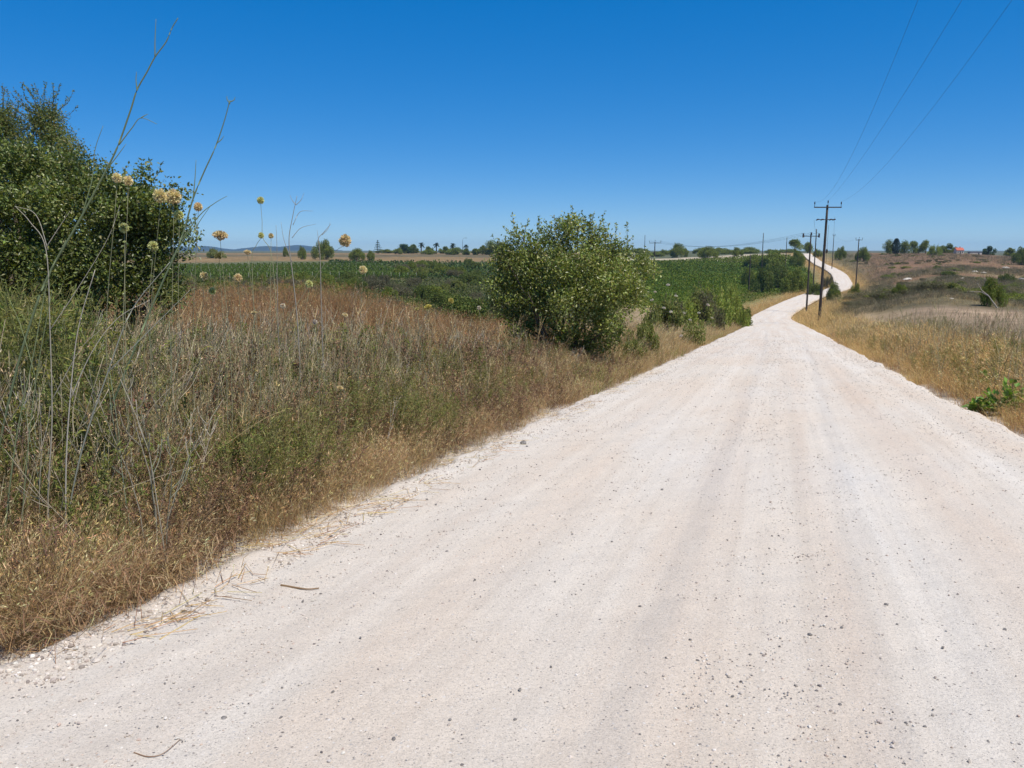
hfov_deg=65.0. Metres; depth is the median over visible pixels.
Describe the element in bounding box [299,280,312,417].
wild carrot
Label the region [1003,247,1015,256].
broadleaf tree
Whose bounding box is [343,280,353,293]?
dark bush
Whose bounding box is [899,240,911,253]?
broadleaf tree
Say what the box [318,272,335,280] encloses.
dark bush
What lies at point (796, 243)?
broadleaf tree
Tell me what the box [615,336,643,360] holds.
bush
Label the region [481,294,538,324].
grey scrub bush
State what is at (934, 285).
grey scrub bush
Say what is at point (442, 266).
dark bush
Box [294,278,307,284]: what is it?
grey scrub bush
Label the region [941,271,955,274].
leafy bush
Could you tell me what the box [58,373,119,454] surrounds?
dry weed stalk
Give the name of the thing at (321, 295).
fennel stalk
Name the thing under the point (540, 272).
roadside bush
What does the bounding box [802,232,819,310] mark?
power pole
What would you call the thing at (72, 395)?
fennel stalk
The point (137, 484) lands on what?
fennel stalk
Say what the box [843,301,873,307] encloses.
grey scrub bush
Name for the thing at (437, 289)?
dark bush
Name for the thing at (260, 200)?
wild carrot
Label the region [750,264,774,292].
leafy bush
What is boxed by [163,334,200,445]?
dry weed stalk
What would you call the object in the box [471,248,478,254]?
broadleaf tree
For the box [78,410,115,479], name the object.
dry weed stalk
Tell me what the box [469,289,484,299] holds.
grey scrub bush
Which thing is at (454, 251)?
broadleaf tree
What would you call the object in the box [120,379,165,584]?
dry weed stalk
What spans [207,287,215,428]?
wild carrot
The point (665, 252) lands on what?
dark bush
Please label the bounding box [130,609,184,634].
stick
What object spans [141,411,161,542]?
dry weed stalk
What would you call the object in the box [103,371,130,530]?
dry weed stalk
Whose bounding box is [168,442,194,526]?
dry weed stalk
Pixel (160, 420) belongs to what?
dry weed stalk
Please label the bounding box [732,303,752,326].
leafy bush
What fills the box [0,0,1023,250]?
sky
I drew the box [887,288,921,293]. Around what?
grey scrub bush
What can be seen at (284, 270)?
vine row
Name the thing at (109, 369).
fennel stalk
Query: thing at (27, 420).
dry weed stalk
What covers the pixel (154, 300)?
fennel stalk
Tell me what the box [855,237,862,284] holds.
power pole
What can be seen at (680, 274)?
field crop
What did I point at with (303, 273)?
dark bush
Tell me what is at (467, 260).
leafy bush
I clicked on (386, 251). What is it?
dark bush
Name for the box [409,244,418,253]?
broadleaf tree
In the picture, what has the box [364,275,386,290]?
grey scrub bush
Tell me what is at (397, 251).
dark bush
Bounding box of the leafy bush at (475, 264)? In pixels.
[465,261,481,268]
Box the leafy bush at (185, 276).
[179,273,189,280]
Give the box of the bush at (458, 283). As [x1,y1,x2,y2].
[451,280,465,289]
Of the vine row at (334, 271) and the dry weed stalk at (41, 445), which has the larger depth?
the vine row at (334, 271)
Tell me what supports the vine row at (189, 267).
on the ground at (242, 257)
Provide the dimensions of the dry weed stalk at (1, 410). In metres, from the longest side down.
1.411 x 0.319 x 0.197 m
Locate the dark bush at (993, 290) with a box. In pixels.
[979,275,1004,306]
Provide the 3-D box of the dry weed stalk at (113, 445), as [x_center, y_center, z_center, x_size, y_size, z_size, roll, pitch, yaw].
[-2.462,0.569,4.950,0.402,1.331,0.176,-4,1,20]
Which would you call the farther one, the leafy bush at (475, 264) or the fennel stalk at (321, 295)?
the leafy bush at (475, 264)
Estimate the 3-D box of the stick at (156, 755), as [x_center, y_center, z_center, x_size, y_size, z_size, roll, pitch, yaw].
[-1.222,1.271,2.788,0.154,0.014,0.069,-7,12,-36]
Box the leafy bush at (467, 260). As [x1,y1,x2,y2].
[464,258,472,263]
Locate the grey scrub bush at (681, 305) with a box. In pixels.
[649,293,686,328]
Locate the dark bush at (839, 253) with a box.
[834,246,846,259]
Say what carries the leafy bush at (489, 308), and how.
on the ground at (242, 257)
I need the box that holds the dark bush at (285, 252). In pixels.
[283,246,288,256]
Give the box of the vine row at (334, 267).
[325,262,345,276]
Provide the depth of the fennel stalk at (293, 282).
8.43 m
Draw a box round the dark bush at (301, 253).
[297,246,306,259]
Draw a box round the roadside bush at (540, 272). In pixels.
[479,205,661,360]
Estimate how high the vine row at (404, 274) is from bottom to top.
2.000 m
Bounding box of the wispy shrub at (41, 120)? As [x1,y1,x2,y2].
[0,81,90,233]
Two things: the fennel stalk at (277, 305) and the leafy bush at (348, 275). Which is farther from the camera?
the leafy bush at (348, 275)
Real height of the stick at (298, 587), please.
0.017 m
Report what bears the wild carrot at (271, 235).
on the ground at (242, 257)
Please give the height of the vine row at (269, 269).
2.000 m
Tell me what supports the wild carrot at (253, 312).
on the ground at (242, 257)
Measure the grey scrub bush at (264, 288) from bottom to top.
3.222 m
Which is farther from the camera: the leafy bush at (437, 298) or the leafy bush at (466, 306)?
the leafy bush at (437, 298)
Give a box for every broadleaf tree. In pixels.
[398,244,411,253]
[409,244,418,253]
[438,246,447,253]
[450,248,459,254]
[462,248,469,254]
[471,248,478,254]
[478,245,487,254]
[484,240,495,254]
[788,238,802,250]
[803,241,813,252]
[882,239,892,253]
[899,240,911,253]
[909,241,919,252]
[918,240,929,252]
[936,245,946,252]
[945,243,955,252]
[982,246,996,254]
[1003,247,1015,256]
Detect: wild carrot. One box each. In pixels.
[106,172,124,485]
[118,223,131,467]
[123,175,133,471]
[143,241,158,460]
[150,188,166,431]
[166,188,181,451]
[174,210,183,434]
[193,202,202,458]
[200,271,207,465]
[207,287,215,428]
[212,230,232,457]
[214,252,228,454]
[233,273,245,422]
[244,250,260,436]
[246,311,256,457]
[252,232,263,325]
[257,197,277,331]
[258,234,350,349]
[268,233,273,442]
[280,303,284,404]
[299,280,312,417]
[313,319,319,433]
[336,313,347,418]
[358,266,366,411]
[415,307,430,419]
[419,304,431,379]
[448,298,464,385]
[477,306,487,382]
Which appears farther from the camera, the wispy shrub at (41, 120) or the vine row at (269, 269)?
the vine row at (269, 269)
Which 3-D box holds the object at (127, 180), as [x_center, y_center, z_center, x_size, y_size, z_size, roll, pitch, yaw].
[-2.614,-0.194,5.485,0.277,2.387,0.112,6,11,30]
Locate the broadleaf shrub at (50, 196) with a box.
[0,119,204,344]
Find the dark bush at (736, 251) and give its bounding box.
[731,247,743,255]
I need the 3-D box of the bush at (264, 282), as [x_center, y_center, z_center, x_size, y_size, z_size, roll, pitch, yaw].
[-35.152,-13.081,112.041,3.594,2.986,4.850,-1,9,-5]
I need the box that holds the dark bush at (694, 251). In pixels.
[692,248,701,253]
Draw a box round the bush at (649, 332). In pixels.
[626,314,659,357]
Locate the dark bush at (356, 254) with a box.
[348,248,365,259]
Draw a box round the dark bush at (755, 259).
[743,253,759,266]
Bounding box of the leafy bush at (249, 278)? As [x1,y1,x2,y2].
[243,275,259,282]
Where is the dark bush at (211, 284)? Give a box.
[202,280,217,293]
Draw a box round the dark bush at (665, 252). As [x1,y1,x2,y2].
[659,249,668,254]
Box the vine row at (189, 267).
[162,263,202,275]
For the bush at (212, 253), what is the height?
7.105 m
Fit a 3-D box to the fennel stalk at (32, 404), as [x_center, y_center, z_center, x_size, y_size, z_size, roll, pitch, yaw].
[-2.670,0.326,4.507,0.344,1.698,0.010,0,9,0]
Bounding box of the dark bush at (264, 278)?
[256,273,268,283]
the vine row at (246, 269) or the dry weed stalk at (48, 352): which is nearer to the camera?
the dry weed stalk at (48, 352)
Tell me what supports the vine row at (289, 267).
on the ground at (242, 257)
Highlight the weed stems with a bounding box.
[0,276,1023,551]
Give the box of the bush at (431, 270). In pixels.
[422,266,439,275]
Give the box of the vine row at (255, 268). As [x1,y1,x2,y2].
[244,262,261,276]
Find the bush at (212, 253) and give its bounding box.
[206,248,226,257]
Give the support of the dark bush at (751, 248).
on the ground at (242, 257)
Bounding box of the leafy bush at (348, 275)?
[336,269,358,283]
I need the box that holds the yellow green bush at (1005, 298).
[1000,286,1008,306]
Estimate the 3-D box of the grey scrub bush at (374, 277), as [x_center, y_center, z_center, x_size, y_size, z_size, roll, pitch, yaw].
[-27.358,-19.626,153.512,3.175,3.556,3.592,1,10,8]
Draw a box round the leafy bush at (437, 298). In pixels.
[422,289,454,310]
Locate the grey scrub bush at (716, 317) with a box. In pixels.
[691,281,725,331]
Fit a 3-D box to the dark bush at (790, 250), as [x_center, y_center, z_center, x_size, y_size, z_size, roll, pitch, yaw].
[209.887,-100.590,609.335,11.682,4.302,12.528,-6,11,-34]
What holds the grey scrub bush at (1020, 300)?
on the ground at (242, 257)
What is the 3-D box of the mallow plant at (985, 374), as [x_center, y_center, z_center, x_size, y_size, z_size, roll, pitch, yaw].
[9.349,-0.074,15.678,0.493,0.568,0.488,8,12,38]
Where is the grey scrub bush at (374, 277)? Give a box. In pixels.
[363,272,377,280]
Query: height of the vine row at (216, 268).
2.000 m
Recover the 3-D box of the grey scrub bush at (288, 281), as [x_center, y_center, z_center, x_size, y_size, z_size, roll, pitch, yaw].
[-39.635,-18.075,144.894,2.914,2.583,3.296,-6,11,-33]
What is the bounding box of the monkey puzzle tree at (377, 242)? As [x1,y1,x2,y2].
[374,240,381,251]
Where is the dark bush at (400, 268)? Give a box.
[392,264,409,275]
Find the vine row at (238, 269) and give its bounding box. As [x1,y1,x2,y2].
[226,263,247,278]
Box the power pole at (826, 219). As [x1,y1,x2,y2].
[814,200,841,321]
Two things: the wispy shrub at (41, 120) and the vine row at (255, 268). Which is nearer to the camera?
the wispy shrub at (41, 120)
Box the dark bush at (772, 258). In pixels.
[758,249,786,268]
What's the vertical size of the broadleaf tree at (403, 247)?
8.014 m
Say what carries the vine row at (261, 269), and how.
on the ground at (242, 257)
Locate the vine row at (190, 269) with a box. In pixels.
[177,262,208,273]
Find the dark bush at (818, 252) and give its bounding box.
[812,248,822,257]
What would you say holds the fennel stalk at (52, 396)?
on the ground at (242, 257)
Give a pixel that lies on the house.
(958, 250)
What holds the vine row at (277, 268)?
on the ground at (242, 257)
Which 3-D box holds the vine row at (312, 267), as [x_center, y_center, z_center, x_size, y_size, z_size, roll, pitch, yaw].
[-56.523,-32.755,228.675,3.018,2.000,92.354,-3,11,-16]
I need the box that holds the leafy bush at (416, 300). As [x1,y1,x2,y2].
[395,295,431,310]
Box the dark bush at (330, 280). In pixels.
[315,275,337,290]
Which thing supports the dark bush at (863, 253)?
on the ground at (242, 257)
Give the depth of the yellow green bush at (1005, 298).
66.36 m
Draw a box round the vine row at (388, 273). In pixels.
[355,262,393,277]
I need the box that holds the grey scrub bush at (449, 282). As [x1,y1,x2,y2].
[439,279,452,287]
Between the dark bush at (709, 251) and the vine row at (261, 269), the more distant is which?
the dark bush at (709, 251)
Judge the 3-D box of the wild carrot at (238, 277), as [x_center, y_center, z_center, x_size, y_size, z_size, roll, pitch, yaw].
[-2.265,-0.034,6.807,0.076,1.798,0.203,-2,10,-14]
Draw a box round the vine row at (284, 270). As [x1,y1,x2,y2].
[280,261,289,276]
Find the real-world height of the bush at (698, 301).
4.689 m
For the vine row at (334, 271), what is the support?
on the ground at (242, 257)
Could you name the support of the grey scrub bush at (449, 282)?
on the ground at (242, 257)
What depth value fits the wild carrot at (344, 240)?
7.62 m
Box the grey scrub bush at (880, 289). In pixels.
[858,286,891,293]
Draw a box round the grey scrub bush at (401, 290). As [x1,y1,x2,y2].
[390,284,413,297]
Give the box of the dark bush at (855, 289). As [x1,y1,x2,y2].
[848,282,861,293]
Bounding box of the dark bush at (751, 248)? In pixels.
[742,247,759,251]
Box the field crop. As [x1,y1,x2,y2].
[149,254,812,326]
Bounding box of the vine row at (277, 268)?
[271,262,280,277]
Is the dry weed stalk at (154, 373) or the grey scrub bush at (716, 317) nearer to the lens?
the dry weed stalk at (154, 373)
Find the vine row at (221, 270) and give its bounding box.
[208,263,234,278]
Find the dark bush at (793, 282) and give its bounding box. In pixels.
[779,267,806,293]
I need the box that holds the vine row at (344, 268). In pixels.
[331,262,358,275]
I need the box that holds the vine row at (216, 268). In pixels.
[198,263,229,279]
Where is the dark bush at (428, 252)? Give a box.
[424,249,433,254]
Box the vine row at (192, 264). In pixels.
[152,262,194,277]
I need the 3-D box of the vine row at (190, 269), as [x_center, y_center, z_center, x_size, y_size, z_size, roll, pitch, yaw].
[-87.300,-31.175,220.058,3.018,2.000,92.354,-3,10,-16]
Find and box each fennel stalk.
[0,18,177,447]
[4,240,65,538]
[10,291,51,537]
[15,206,119,540]
[65,270,145,529]
[67,262,189,514]
[79,97,234,482]
[96,466,194,525]
[104,370,189,515]
[188,410,283,474]
[276,232,280,371]
[281,194,313,400]
[317,224,330,367]
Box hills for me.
[169,245,342,250]
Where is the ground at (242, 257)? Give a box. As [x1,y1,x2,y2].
[0,251,1023,664]
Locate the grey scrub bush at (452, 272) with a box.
[445,269,463,277]
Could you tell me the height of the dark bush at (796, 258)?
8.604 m
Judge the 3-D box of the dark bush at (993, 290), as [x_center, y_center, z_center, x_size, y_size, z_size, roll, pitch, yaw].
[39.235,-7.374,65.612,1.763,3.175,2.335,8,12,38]
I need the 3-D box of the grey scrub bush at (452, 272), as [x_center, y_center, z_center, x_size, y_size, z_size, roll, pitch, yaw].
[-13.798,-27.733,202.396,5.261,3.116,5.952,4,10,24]
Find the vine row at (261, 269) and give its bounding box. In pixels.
[253,262,267,277]
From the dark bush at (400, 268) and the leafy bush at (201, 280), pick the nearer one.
the leafy bush at (201, 280)
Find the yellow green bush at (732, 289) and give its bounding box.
[723,275,750,326]
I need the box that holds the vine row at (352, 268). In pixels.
[337,262,367,277]
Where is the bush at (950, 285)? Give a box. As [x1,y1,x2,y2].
[928,281,964,293]
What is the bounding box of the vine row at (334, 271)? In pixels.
[317,262,341,277]
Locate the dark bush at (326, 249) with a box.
[310,238,334,259]
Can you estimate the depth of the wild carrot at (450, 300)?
10.11 m
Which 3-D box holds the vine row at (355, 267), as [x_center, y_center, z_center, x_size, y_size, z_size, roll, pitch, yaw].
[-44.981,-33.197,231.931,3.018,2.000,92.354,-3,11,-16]
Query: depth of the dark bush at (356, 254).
369.19 m
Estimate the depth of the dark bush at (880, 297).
81.19 m
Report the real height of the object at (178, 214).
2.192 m
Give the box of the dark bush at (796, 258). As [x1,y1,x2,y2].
[788,250,805,266]
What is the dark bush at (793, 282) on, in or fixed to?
on the ground at (242, 257)
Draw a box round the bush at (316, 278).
[306,274,319,282]
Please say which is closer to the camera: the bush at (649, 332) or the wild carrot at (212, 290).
the wild carrot at (212, 290)
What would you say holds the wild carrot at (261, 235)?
on the ground at (242, 257)
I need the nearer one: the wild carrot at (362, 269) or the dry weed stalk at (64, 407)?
the dry weed stalk at (64, 407)
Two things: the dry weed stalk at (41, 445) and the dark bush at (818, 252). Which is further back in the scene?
the dark bush at (818, 252)
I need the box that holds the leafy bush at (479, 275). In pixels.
[463,270,482,281]
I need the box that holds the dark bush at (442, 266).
[433,262,448,271]
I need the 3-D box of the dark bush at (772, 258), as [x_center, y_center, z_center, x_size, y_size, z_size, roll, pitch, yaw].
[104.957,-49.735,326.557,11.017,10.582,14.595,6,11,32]
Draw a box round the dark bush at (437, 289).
[422,285,446,297]
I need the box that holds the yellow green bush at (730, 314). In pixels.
[693,277,735,328]
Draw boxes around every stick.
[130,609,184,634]
[134,739,179,756]
[159,615,199,639]
[280,584,318,589]
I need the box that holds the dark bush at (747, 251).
[742,250,758,253]
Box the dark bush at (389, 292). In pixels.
[381,286,397,298]
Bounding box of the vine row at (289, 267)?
[287,261,297,275]
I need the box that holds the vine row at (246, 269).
[236,263,254,275]
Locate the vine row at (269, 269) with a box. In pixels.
[263,262,273,277]
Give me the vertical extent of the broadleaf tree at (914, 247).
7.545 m
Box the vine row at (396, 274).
[360,262,401,278]
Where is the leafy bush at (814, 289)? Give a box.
[806,282,819,294]
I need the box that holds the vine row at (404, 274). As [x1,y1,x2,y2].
[366,261,410,278]
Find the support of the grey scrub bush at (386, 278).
on the ground at (242, 257)
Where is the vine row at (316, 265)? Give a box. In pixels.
[311,262,331,275]
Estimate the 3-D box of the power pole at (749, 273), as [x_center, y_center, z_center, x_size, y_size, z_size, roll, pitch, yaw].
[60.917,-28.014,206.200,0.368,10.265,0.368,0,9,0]
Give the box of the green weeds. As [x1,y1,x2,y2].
[0,270,1023,614]
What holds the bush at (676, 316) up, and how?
on the ground at (242, 257)
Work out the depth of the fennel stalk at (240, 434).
6.08 m
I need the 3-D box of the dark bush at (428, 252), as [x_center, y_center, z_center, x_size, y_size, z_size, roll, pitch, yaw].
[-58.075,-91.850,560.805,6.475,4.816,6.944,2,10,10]
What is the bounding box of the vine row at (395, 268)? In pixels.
[372,261,418,277]
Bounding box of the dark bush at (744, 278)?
[740,267,756,286]
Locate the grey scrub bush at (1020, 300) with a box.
[1008,297,1023,306]
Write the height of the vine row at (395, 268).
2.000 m
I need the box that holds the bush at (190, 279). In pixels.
[183,275,199,285]
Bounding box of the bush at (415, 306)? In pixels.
[396,296,432,314]
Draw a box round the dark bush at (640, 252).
[636,250,647,260]
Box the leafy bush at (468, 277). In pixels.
[457,272,478,283]
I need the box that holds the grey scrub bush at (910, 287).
[906,285,926,291]
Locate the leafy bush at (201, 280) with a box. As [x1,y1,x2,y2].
[196,278,215,284]
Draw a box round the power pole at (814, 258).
[813,229,816,283]
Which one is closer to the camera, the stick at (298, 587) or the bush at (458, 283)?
the stick at (298, 587)
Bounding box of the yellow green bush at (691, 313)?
[672,290,705,334]
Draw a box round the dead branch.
[970,283,997,307]
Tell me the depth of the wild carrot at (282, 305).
7.17 m
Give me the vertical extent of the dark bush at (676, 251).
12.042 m
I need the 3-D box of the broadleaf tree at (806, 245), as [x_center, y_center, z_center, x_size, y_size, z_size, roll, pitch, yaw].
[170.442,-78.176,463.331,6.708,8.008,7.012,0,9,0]
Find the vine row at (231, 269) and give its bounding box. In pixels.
[217,262,241,278]
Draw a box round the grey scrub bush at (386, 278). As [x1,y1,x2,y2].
[379,272,394,283]
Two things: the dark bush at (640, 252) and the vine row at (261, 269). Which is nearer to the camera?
the vine row at (261, 269)
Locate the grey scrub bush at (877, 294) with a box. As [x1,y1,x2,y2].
[868,290,900,300]
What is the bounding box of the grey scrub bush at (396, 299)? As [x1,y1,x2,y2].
[364,291,404,309]
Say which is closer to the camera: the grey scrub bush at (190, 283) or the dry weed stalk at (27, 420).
the dry weed stalk at (27, 420)
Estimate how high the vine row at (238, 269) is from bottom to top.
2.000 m
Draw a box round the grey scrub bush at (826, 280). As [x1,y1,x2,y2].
[823,276,832,288]
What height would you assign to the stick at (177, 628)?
0.049 m
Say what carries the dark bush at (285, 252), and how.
on the ground at (242, 257)
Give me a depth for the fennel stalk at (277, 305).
8.97 m
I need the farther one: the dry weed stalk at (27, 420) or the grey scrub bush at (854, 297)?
the grey scrub bush at (854, 297)
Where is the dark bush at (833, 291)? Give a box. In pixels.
[826,280,840,301]
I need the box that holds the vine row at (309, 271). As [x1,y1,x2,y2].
[299,262,315,276]
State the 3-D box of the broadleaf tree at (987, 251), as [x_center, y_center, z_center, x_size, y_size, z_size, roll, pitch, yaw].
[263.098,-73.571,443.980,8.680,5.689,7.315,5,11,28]
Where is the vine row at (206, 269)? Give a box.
[190,263,221,275]
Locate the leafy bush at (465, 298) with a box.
[451,293,472,301]
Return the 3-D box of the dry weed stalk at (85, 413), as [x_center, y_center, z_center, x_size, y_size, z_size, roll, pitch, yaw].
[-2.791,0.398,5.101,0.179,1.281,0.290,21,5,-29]
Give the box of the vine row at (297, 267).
[293,262,307,274]
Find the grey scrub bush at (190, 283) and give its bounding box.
[182,279,202,290]
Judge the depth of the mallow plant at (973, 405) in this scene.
13.09 m
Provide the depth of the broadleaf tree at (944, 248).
437.65 m
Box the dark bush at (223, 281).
[213,279,231,289]
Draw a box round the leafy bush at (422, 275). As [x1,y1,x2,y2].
[413,271,427,279]
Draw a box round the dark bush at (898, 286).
[891,283,906,295]
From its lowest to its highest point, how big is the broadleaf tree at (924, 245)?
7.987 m
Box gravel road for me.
[0,253,1023,767]
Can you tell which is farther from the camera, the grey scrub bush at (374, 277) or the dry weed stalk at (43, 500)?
the grey scrub bush at (374, 277)
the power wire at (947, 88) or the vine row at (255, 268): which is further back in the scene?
the vine row at (255, 268)
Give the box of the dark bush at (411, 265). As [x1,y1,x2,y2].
[407,261,416,268]
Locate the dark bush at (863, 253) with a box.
[854,247,870,261]
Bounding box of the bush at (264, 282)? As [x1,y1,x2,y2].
[253,280,268,286]
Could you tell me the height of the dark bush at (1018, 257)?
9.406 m
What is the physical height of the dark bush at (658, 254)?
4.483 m
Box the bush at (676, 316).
[642,293,705,345]
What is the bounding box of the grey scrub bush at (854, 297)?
[844,290,886,299]
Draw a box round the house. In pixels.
[954,247,963,253]
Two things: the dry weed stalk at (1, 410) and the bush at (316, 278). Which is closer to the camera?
the dry weed stalk at (1, 410)
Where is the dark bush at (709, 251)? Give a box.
[697,245,718,257]
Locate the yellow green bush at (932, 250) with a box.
[927,244,942,254]
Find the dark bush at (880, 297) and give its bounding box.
[876,293,887,301]
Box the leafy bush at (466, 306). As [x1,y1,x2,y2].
[440,293,501,327]
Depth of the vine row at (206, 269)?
212.85 m
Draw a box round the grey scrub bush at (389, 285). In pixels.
[383,282,413,291]
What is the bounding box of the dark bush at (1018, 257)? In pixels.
[1011,246,1023,263]
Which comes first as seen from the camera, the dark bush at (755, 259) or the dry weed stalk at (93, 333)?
the dry weed stalk at (93, 333)
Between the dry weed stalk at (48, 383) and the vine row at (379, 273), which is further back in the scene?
the vine row at (379, 273)
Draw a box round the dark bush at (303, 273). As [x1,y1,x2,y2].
[289,271,308,279]
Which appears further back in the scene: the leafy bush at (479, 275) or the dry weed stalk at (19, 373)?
the leafy bush at (479, 275)
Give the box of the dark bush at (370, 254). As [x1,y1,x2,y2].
[366,250,374,260]
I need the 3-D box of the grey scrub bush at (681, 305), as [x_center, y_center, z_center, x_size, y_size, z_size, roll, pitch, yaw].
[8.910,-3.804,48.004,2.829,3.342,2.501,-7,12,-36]
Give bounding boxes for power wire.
[824,1,917,198]
[837,2,960,190]
[855,0,1011,193]
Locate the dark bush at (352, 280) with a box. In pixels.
[348,277,358,289]
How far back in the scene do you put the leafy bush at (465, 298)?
90.43 m
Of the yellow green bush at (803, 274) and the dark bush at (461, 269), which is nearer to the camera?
the dark bush at (461, 269)
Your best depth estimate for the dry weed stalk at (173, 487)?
4.68 m
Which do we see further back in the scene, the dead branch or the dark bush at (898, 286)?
the dark bush at (898, 286)
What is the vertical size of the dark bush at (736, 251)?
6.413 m
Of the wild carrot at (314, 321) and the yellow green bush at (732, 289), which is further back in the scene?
the yellow green bush at (732, 289)
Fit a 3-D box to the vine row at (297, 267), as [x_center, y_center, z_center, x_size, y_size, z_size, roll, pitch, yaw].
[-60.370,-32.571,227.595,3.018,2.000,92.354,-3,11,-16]
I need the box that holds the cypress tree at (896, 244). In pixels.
[892,238,900,253]
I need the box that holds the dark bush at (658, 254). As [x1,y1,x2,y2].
[649,252,664,256]
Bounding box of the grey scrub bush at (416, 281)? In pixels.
[401,274,421,288]
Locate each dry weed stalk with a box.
[0,369,26,502]
[3,377,39,491]
[5,450,85,547]
[8,350,36,408]
[20,377,48,510]
[31,306,66,407]
[33,393,49,518]
[39,363,64,424]
[49,356,108,508]
[50,371,83,432]
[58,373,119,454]
[70,311,102,382]
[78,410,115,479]
[83,370,144,545]
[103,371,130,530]
[117,363,158,558]
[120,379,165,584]
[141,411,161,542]
[145,317,181,439]
[152,385,173,488]
[160,409,194,511]
[162,437,189,584]
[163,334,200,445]
[163,400,222,537]
[165,325,200,426]
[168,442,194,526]
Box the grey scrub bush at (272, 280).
[266,277,283,284]
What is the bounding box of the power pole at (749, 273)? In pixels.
[748,254,750,290]
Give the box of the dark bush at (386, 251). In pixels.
[375,249,392,252]
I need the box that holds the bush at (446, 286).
[440,282,455,292]
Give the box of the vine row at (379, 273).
[349,262,384,276]
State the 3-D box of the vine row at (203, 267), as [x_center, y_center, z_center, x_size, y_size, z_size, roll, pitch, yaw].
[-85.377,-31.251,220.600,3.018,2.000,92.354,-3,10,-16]
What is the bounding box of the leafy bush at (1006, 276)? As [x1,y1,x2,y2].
[998,272,1015,281]
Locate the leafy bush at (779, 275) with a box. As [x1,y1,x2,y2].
[771,263,790,289]
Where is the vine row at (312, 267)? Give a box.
[305,262,322,274]
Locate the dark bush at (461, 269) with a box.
[457,265,466,273]
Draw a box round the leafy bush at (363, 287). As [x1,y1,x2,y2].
[353,278,367,294]
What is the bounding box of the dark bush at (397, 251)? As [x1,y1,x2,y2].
[394,248,402,253]
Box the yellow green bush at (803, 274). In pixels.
[800,272,814,287]
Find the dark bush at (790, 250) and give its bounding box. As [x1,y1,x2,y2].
[783,248,797,252]
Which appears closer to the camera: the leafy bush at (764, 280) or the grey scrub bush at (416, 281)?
the grey scrub bush at (416, 281)
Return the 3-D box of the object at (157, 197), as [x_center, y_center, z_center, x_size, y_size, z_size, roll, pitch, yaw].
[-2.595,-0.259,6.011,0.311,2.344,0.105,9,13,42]
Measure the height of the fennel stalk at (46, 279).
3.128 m
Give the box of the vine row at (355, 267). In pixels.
[343,262,376,277]
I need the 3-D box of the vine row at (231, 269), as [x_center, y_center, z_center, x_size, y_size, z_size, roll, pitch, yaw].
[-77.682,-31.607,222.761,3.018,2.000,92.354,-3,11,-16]
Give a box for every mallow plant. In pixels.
[960,393,997,414]
[979,368,996,384]
[983,377,1023,413]
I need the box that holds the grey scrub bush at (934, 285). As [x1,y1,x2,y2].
[914,280,962,291]
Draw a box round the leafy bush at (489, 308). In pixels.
[482,294,508,318]
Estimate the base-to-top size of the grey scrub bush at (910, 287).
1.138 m
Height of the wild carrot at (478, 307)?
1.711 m
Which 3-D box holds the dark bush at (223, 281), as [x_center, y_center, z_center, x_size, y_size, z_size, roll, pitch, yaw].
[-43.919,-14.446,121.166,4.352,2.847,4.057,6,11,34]
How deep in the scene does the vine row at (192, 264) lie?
241.26 m
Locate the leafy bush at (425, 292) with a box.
[413,284,432,299]
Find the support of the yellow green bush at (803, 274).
on the ground at (242, 257)
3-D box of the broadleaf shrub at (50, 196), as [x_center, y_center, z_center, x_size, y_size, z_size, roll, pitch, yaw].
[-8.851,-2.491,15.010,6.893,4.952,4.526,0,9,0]
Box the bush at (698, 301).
[685,285,722,330]
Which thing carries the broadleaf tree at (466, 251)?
on the ground at (242, 257)
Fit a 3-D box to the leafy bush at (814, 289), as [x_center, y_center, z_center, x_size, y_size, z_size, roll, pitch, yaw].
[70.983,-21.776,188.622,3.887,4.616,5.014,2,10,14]
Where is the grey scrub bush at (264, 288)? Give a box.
[251,281,272,292]
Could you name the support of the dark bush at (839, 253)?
on the ground at (242, 257)
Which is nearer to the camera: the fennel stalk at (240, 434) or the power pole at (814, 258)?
the fennel stalk at (240, 434)
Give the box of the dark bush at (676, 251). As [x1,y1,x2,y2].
[669,242,687,257]
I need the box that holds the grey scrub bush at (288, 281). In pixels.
[284,278,294,285]
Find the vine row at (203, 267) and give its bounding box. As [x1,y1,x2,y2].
[183,263,214,274]
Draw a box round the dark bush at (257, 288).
[234,286,258,292]
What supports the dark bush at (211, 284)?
on the ground at (242, 257)
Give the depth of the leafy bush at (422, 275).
185.24 m
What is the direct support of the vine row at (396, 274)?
on the ground at (242, 257)
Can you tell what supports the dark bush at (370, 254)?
on the ground at (242, 257)
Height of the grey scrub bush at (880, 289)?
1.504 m

